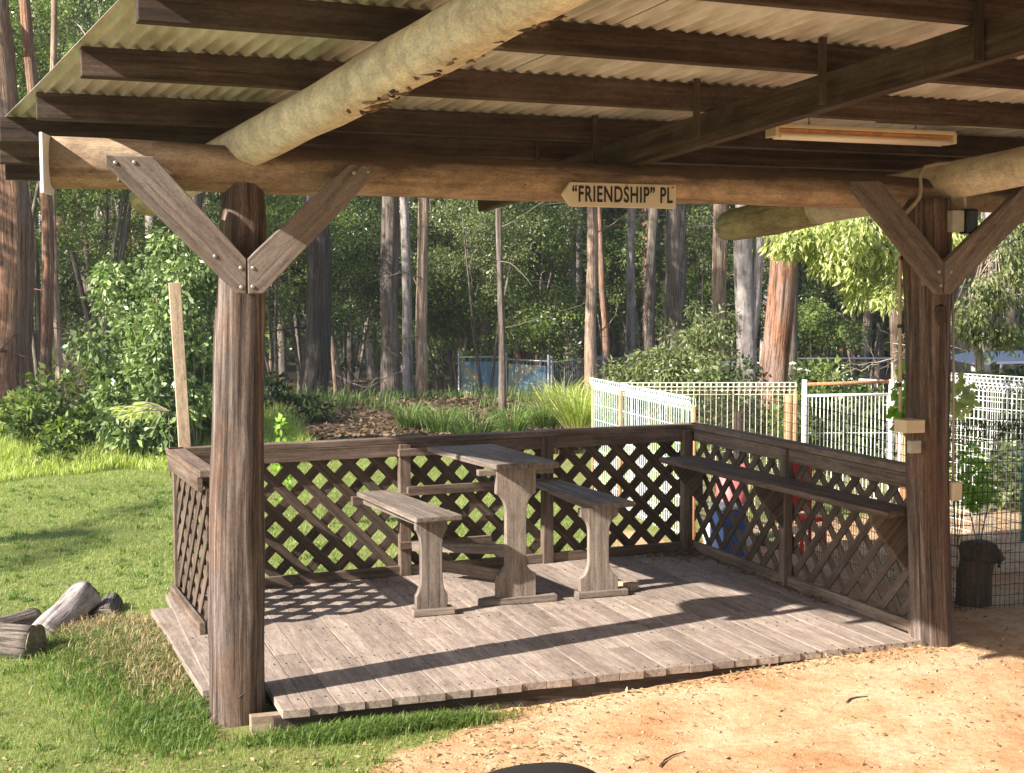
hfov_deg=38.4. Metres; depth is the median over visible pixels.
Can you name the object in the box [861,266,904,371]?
leafy tree
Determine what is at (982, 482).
garden fence
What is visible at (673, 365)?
wattle shrub
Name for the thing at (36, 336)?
leafy tree
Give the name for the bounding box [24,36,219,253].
leafy tree
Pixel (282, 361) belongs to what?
forest tree
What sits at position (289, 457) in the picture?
lattice fence
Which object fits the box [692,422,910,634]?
lattice fence
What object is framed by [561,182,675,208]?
street sign
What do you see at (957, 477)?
garden plant
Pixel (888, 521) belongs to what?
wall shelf
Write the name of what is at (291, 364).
background trees
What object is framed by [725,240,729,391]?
forest tree
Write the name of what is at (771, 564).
leaf litter
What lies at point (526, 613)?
leaf litter
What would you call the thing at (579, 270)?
forest tree
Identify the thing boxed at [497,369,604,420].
tussock
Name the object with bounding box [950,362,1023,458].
hedge shrub
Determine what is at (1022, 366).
forest tree
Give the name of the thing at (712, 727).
gravel
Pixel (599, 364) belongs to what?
forest tree
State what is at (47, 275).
gum tree
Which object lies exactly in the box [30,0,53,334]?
forest tree
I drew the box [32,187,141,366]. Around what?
leafy tree
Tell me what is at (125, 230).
leafy tree
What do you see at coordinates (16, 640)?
cut log
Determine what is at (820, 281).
forest tree
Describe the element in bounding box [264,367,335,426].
dark shrub
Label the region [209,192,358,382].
leafy tree
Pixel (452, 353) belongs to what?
forest tree
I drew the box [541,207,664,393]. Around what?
leafy tree
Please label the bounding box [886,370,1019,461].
hedge shrub
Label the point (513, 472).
table
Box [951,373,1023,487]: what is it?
roll top fence
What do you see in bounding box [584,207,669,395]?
gum tree
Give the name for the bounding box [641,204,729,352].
leafy tree
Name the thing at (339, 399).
undergrowth
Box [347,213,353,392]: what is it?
forest tree
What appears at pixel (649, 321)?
gum tree
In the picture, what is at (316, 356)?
gum tree
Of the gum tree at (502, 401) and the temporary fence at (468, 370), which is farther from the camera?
the temporary fence at (468, 370)
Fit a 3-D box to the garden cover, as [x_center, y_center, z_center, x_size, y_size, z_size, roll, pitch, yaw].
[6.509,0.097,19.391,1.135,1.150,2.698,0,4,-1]
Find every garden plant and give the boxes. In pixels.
[949,434,1022,510]
[949,436,1001,538]
[949,466,977,504]
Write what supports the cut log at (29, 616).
on the ground at (968, 746)
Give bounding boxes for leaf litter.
[2,705,610,772]
[284,567,832,689]
[298,392,715,440]
[377,645,1023,772]
[486,636,1014,715]
[538,478,1023,645]
[625,547,833,604]
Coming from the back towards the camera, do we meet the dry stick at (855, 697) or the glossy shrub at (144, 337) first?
the glossy shrub at (144, 337)
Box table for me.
[398,444,558,606]
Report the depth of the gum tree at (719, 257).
23.93 m
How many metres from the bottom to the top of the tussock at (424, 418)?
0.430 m
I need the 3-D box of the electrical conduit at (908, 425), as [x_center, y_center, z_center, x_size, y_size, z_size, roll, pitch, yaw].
[2.211,-0.388,6.434,1.031,1.373,0.218,1,4,14]
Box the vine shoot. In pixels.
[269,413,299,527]
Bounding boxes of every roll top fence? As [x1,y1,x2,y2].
[589,377,695,539]
[618,382,797,508]
[950,375,1023,540]
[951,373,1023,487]
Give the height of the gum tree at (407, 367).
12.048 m
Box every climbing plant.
[886,360,904,496]
[950,360,981,548]
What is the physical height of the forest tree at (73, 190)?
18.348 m
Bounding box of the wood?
[34,1,1023,364]
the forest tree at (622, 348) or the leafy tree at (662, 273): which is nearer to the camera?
the leafy tree at (662, 273)
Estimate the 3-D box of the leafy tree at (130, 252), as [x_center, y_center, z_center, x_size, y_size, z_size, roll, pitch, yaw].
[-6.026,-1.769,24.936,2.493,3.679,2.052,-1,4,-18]
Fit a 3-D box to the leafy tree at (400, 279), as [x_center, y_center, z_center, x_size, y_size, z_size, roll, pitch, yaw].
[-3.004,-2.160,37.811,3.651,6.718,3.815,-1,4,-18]
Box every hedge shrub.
[666,353,799,458]
[756,379,842,471]
[815,363,897,475]
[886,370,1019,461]
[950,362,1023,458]
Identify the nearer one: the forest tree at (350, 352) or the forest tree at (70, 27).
the forest tree at (70, 27)
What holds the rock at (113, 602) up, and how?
on the ground at (968, 746)
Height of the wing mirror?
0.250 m
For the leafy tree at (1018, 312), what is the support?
on the ground at (968, 746)
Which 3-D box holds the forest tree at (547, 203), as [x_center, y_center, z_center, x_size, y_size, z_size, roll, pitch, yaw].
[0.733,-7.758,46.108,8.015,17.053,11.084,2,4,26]
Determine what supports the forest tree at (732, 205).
on the ground at (968, 746)
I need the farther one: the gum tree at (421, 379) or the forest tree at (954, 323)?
the forest tree at (954, 323)
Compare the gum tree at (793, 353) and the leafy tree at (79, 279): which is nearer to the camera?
the gum tree at (793, 353)
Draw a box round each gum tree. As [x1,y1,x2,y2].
[0,0,35,415]
[19,0,97,401]
[37,0,97,406]
[60,0,157,280]
[183,192,201,317]
[265,195,331,399]
[341,197,412,397]
[346,196,401,399]
[360,198,428,398]
[397,200,594,416]
[564,203,619,391]
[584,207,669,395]
[597,207,609,390]
[599,204,686,384]
[609,208,658,376]
[624,208,661,373]
[693,205,763,403]
[710,204,765,391]
[741,261,797,385]
[757,239,797,459]
[889,270,902,393]
[902,273,971,400]
[966,212,1022,413]
[1004,231,1023,405]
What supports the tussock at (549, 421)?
on the ground at (968, 746)
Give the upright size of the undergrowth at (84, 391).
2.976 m
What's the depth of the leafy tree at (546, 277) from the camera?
39.70 m
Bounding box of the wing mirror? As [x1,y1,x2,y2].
[487,762,595,772]
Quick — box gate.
[800,379,903,512]
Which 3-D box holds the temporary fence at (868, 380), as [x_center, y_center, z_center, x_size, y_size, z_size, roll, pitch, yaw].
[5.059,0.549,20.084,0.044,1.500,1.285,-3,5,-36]
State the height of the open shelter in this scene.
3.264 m
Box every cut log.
[0,608,41,624]
[0,622,45,659]
[32,581,100,637]
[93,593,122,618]
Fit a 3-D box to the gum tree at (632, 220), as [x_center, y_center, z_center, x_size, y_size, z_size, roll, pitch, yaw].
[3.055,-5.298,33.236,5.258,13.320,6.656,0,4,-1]
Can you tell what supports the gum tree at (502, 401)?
on the ground at (968, 746)
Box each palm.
[64,350,123,377]
[101,401,170,478]
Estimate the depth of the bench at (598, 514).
7.60 m
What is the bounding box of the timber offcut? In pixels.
[618,579,638,591]
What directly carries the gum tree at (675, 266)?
on the ground at (968, 746)
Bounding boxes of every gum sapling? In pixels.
[756,215,995,321]
[951,216,1023,411]
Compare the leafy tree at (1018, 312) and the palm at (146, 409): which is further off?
the leafy tree at (1018, 312)
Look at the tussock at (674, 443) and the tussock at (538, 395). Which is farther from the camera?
the tussock at (538, 395)
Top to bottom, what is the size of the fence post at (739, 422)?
0.870 m
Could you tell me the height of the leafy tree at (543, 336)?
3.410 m
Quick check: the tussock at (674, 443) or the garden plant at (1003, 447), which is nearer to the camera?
the garden plant at (1003, 447)
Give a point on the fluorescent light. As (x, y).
(831, 133)
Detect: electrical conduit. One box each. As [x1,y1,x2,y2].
[894,161,952,452]
[949,291,961,500]
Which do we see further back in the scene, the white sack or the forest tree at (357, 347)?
the forest tree at (357, 347)
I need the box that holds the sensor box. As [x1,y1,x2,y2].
[947,197,977,234]
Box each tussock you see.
[366,397,449,429]
[394,401,481,433]
[431,408,523,433]
[475,399,552,431]
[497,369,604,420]
[508,396,578,428]
[524,378,617,428]
[533,424,579,454]
[535,420,588,449]
[645,418,731,464]
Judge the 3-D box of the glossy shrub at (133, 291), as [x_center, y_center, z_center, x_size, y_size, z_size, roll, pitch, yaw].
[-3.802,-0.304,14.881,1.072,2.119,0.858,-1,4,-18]
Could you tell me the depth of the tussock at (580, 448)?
15.34 m
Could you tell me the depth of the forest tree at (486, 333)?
39.37 m
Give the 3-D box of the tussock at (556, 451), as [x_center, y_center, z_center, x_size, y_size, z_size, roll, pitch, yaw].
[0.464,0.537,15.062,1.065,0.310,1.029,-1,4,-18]
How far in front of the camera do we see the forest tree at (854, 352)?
52.29 m
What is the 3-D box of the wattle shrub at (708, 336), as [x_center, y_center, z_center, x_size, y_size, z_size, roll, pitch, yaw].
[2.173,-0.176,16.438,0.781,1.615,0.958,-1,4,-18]
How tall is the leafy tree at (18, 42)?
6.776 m
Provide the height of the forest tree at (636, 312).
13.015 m
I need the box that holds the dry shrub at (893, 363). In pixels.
[815,326,967,459]
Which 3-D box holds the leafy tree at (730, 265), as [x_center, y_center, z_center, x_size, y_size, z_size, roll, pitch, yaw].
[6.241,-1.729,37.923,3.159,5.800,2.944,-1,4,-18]
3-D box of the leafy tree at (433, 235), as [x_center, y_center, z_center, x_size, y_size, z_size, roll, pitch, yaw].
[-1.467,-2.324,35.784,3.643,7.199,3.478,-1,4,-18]
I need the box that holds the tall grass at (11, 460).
[0,400,316,481]
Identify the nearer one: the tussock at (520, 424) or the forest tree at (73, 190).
the tussock at (520, 424)
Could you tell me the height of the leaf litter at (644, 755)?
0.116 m
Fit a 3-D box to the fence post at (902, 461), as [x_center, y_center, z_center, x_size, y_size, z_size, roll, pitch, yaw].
[2.796,0.684,10.492,0.061,0.700,0.062,-1,4,-18]
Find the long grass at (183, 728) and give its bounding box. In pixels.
[0,610,557,772]
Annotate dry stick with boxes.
[659,751,685,766]
[846,696,867,702]
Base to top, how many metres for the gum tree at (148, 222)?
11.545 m
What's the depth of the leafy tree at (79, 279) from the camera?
26.79 m
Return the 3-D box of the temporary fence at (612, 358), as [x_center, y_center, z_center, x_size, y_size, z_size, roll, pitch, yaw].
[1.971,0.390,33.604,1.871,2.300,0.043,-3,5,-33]
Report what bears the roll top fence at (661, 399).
on the ground at (968, 746)
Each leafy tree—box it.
[9,0,91,220]
[11,0,117,362]
[16,34,140,389]
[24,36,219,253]
[28,66,100,385]
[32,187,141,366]
[78,212,213,282]
[165,192,306,333]
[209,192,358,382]
[265,195,371,388]
[278,196,431,398]
[281,195,417,394]
[334,199,461,373]
[364,228,522,397]
[373,197,470,371]
[378,197,525,394]
[399,198,551,393]
[427,207,597,388]
[446,199,586,365]
[464,267,597,382]
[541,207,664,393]
[582,208,687,339]
[636,255,731,362]
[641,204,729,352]
[697,211,799,393]
[765,283,872,378]
[799,224,877,370]
[808,225,904,378]
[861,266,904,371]
[993,221,1023,404]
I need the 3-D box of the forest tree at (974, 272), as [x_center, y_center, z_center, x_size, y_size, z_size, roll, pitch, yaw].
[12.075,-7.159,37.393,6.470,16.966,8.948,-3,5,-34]
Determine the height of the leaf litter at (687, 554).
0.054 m
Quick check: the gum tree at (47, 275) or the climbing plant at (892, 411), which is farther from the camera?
the gum tree at (47, 275)
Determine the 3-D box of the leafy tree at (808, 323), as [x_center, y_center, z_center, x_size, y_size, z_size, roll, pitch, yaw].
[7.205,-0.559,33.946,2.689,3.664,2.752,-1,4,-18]
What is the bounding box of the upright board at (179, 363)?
[168,282,190,446]
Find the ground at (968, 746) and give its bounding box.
[0,322,1023,772]
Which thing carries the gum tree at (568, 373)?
on the ground at (968, 746)
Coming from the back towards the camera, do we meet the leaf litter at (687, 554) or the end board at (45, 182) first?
the leaf litter at (687, 554)
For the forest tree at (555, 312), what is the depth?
47.52 m
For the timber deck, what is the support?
on the ground at (968, 746)
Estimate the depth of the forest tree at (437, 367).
58.01 m
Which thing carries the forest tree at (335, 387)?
on the ground at (968, 746)
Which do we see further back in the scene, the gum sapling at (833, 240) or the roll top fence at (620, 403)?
the gum sapling at (833, 240)
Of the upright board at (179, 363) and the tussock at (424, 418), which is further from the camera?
the tussock at (424, 418)
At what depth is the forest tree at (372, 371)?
54.83 m
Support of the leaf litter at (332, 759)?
on the ground at (968, 746)
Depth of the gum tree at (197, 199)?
19.86 m
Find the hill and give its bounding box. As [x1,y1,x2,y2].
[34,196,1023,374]
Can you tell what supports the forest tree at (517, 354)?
on the ground at (968, 746)
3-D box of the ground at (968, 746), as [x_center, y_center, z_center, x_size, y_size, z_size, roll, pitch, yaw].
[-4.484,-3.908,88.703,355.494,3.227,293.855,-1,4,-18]
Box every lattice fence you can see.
[166,423,697,595]
[168,447,209,634]
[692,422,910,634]
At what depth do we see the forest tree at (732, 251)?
45.59 m
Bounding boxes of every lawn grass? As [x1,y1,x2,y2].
[0,445,622,615]
[0,603,490,772]
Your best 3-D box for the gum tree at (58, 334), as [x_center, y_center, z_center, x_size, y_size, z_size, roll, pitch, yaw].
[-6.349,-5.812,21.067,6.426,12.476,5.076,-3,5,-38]
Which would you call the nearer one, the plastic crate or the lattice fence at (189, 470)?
the lattice fence at (189, 470)
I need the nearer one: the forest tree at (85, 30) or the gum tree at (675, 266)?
the gum tree at (675, 266)
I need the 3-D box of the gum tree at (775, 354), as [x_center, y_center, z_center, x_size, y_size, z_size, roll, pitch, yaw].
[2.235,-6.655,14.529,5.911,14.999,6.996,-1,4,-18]
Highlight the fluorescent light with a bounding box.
[765,118,956,146]
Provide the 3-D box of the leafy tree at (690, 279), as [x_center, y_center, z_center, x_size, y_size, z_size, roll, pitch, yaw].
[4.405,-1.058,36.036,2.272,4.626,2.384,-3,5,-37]
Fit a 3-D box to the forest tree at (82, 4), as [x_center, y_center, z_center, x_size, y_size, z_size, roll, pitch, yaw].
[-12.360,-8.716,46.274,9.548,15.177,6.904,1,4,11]
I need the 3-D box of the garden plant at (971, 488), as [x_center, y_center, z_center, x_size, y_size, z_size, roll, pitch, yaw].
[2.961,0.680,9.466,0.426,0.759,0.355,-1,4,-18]
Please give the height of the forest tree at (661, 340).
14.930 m
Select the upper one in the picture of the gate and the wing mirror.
the gate
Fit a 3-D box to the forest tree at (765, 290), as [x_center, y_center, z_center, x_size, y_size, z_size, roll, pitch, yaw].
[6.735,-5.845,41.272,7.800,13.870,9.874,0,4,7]
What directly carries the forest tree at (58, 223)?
on the ground at (968, 746)
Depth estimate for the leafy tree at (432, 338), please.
43.66 m
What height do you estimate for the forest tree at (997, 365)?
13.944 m
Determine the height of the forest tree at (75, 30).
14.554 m
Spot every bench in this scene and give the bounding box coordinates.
[351,490,461,616]
[407,477,634,598]
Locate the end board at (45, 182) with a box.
[39,132,52,194]
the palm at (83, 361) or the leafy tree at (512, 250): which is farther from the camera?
the leafy tree at (512, 250)
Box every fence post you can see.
[733,411,742,459]
[784,395,792,439]
[900,433,904,500]
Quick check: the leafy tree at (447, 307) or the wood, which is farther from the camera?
the wood
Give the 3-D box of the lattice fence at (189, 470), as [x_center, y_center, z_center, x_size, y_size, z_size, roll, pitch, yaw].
[-1.570,0.773,7.215,0.090,0.848,1.041,-2,4,-21]
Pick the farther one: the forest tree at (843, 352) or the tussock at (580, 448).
the forest tree at (843, 352)
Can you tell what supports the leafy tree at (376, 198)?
on the ground at (968, 746)
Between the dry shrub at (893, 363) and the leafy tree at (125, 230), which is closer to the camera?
the dry shrub at (893, 363)
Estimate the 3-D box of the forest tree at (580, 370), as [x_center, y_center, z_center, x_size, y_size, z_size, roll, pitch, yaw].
[1.479,-6.458,39.502,7.797,15.348,10.783,-2,5,-31]
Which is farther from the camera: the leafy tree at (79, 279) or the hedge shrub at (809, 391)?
the leafy tree at (79, 279)
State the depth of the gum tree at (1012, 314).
29.97 m
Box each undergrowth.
[32,338,886,411]
[264,384,735,427]
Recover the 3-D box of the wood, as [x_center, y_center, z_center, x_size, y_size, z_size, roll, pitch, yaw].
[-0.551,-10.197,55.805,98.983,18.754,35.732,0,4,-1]
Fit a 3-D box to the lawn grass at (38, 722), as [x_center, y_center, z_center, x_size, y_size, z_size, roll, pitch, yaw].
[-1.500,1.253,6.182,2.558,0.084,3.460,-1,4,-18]
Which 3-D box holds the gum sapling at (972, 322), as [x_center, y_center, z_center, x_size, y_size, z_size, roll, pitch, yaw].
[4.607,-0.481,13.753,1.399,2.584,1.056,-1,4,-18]
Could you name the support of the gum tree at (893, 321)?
on the ground at (968, 746)
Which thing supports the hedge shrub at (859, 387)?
on the ground at (968, 746)
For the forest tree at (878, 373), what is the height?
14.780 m
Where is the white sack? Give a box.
[702,523,751,547]
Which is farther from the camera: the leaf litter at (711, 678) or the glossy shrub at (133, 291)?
the glossy shrub at (133, 291)
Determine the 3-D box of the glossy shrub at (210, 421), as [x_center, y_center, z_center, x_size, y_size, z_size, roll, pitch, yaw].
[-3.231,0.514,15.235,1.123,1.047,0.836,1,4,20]
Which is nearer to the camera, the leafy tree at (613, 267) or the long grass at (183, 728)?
the long grass at (183, 728)
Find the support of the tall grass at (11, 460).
on the ground at (968, 746)
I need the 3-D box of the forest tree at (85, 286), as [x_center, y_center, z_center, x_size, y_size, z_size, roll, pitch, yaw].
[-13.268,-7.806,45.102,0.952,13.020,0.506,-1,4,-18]
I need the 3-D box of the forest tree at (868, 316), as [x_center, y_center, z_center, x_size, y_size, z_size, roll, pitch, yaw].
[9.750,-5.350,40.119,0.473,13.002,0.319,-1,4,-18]
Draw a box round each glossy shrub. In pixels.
[61,262,217,428]
[70,374,211,460]
[79,252,167,331]
[144,213,219,445]
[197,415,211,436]
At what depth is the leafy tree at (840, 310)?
41.71 m
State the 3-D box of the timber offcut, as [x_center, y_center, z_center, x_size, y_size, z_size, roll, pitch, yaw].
[0.560,1.049,7.821,0.246,0.040,0.060,4,5,45]
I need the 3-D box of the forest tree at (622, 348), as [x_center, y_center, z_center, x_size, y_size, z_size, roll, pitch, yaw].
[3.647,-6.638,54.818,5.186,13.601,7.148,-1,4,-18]
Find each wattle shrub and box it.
[588,355,650,425]
[624,317,725,424]
[674,299,742,420]
[788,355,870,412]
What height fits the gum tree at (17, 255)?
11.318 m
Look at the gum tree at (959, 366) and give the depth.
31.92 m
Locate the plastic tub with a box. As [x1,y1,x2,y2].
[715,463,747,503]
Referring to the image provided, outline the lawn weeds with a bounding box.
[0,479,443,772]
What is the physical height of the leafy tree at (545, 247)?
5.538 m
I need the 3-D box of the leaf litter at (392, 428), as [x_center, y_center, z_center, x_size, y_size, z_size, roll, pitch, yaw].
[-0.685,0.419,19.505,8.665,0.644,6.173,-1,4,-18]
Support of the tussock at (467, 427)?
on the ground at (968, 746)
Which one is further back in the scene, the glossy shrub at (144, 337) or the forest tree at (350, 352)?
the forest tree at (350, 352)
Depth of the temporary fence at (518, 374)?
29.06 m
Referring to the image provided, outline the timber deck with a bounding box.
[151,551,923,735]
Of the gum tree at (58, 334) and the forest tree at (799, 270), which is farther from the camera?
the forest tree at (799, 270)
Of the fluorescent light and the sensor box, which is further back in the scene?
the sensor box
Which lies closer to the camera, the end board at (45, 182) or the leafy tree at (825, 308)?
the end board at (45, 182)
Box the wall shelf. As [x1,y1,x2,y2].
[659,455,907,570]
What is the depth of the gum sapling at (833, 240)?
12.05 m
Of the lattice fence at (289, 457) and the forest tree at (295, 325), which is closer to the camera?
the lattice fence at (289, 457)
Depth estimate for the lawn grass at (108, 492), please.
10.46 m
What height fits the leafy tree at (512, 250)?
4.926 m
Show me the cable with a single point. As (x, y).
(938, 125)
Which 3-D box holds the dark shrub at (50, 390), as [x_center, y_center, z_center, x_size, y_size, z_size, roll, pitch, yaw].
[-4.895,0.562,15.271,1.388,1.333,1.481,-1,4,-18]
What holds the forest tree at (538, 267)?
on the ground at (968, 746)
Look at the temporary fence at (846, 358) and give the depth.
29.01 m
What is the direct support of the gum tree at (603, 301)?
on the ground at (968, 746)
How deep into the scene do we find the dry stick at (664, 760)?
5.29 m
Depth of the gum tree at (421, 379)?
24.36 m
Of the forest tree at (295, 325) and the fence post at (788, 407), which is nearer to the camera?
the fence post at (788, 407)
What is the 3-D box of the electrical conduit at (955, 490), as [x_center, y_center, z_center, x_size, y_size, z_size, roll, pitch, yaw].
[1.986,0.040,6.610,0.055,0.945,0.070,-1,4,-18]
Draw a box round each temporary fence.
[458,351,498,397]
[506,353,549,396]
[550,351,603,392]
[578,352,630,379]
[797,352,904,381]
[846,374,895,404]
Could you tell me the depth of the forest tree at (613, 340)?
56.80 m
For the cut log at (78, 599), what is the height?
0.246 m
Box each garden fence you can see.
[698,388,962,608]
[949,419,1023,611]
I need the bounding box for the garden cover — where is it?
[951,350,1023,388]
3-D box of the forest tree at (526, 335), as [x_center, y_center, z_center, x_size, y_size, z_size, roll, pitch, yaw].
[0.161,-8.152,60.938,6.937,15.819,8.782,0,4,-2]
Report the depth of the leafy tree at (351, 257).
27.72 m
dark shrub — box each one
[0,358,121,467]
[0,377,77,430]
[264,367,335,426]
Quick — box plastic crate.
[708,502,748,556]
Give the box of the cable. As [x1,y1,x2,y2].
[875,121,1023,129]
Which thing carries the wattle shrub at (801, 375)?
on the ground at (968, 746)
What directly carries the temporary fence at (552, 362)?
on the ground at (968, 746)
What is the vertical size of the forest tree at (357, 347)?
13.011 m
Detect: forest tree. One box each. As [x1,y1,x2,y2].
[9,0,115,87]
[9,0,118,344]
[10,0,98,332]
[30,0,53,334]
[41,0,98,325]
[44,0,109,334]
[50,0,162,237]
[57,0,143,249]
[64,1,92,330]
[203,195,417,392]
[206,192,215,326]
[266,195,443,396]
[269,216,273,374]
[276,211,287,389]
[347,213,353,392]
[354,206,360,393]
[364,196,379,385]
[411,198,491,360]
[412,201,664,391]
[414,203,464,360]
[427,329,431,396]
[432,200,443,380]
[441,201,550,363]
[449,199,458,395]
[512,201,586,390]
[513,205,525,364]
[519,202,753,343]
[523,204,533,364]
[535,202,562,364]
[546,202,557,388]
[553,202,640,364]
[586,207,708,350]
[597,208,605,374]
[601,207,656,366]
[608,209,617,377]
[624,208,640,371]
[661,204,736,392]
[663,204,770,364]
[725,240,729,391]
[797,262,801,373]
[815,248,822,364]
[835,284,847,386]
[849,230,878,373]
[859,220,875,400]
[873,273,887,409]
[951,289,955,389]
[970,212,980,375]
[993,258,1002,381]
[1003,250,1016,396]
[1018,311,1023,395]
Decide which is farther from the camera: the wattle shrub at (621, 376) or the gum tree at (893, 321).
the gum tree at (893, 321)
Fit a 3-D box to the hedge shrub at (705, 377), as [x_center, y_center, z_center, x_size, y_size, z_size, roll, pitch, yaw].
[2.206,0.211,14.559,1.301,1.100,1.009,1,4,17]
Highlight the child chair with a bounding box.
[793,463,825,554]
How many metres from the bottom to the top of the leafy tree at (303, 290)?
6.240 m
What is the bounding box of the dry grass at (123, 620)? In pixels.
[0,605,214,731]
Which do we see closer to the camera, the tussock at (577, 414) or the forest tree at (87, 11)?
the tussock at (577, 414)
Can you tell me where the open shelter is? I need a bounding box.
[0,0,1023,727]
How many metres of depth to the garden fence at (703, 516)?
8.98 m
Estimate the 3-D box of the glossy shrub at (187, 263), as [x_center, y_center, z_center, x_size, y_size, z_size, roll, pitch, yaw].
[-3.092,-0.444,14.263,0.878,2.472,0.928,-1,4,-18]
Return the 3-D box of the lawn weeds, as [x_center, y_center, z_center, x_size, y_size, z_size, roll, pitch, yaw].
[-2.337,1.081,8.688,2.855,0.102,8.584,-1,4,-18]
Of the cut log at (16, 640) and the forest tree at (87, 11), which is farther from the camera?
the forest tree at (87, 11)
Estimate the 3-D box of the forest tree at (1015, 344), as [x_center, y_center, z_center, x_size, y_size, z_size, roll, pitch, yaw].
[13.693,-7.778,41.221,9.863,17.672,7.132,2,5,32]
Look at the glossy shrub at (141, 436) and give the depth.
13.99 m
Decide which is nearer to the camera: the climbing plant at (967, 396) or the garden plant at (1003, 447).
the climbing plant at (967, 396)
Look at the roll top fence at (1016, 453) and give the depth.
9.72 m
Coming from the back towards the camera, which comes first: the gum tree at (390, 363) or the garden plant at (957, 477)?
the gum tree at (390, 363)
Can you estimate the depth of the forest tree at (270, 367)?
51.69 m
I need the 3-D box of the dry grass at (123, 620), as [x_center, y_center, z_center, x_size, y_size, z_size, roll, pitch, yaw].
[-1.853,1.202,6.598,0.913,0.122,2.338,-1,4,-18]
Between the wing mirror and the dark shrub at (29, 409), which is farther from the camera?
the dark shrub at (29, 409)
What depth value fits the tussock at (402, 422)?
17.50 m
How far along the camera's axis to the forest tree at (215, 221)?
46.54 m
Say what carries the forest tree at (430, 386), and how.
on the ground at (968, 746)
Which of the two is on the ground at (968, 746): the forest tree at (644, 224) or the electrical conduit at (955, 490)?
the forest tree at (644, 224)
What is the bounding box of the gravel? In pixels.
[370,637,1023,772]
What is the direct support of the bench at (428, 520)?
on the timber deck
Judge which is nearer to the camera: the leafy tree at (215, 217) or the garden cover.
the garden cover
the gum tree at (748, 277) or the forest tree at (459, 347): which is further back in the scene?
the forest tree at (459, 347)
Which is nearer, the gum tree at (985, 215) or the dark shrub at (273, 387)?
the dark shrub at (273, 387)
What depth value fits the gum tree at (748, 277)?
22.38 m

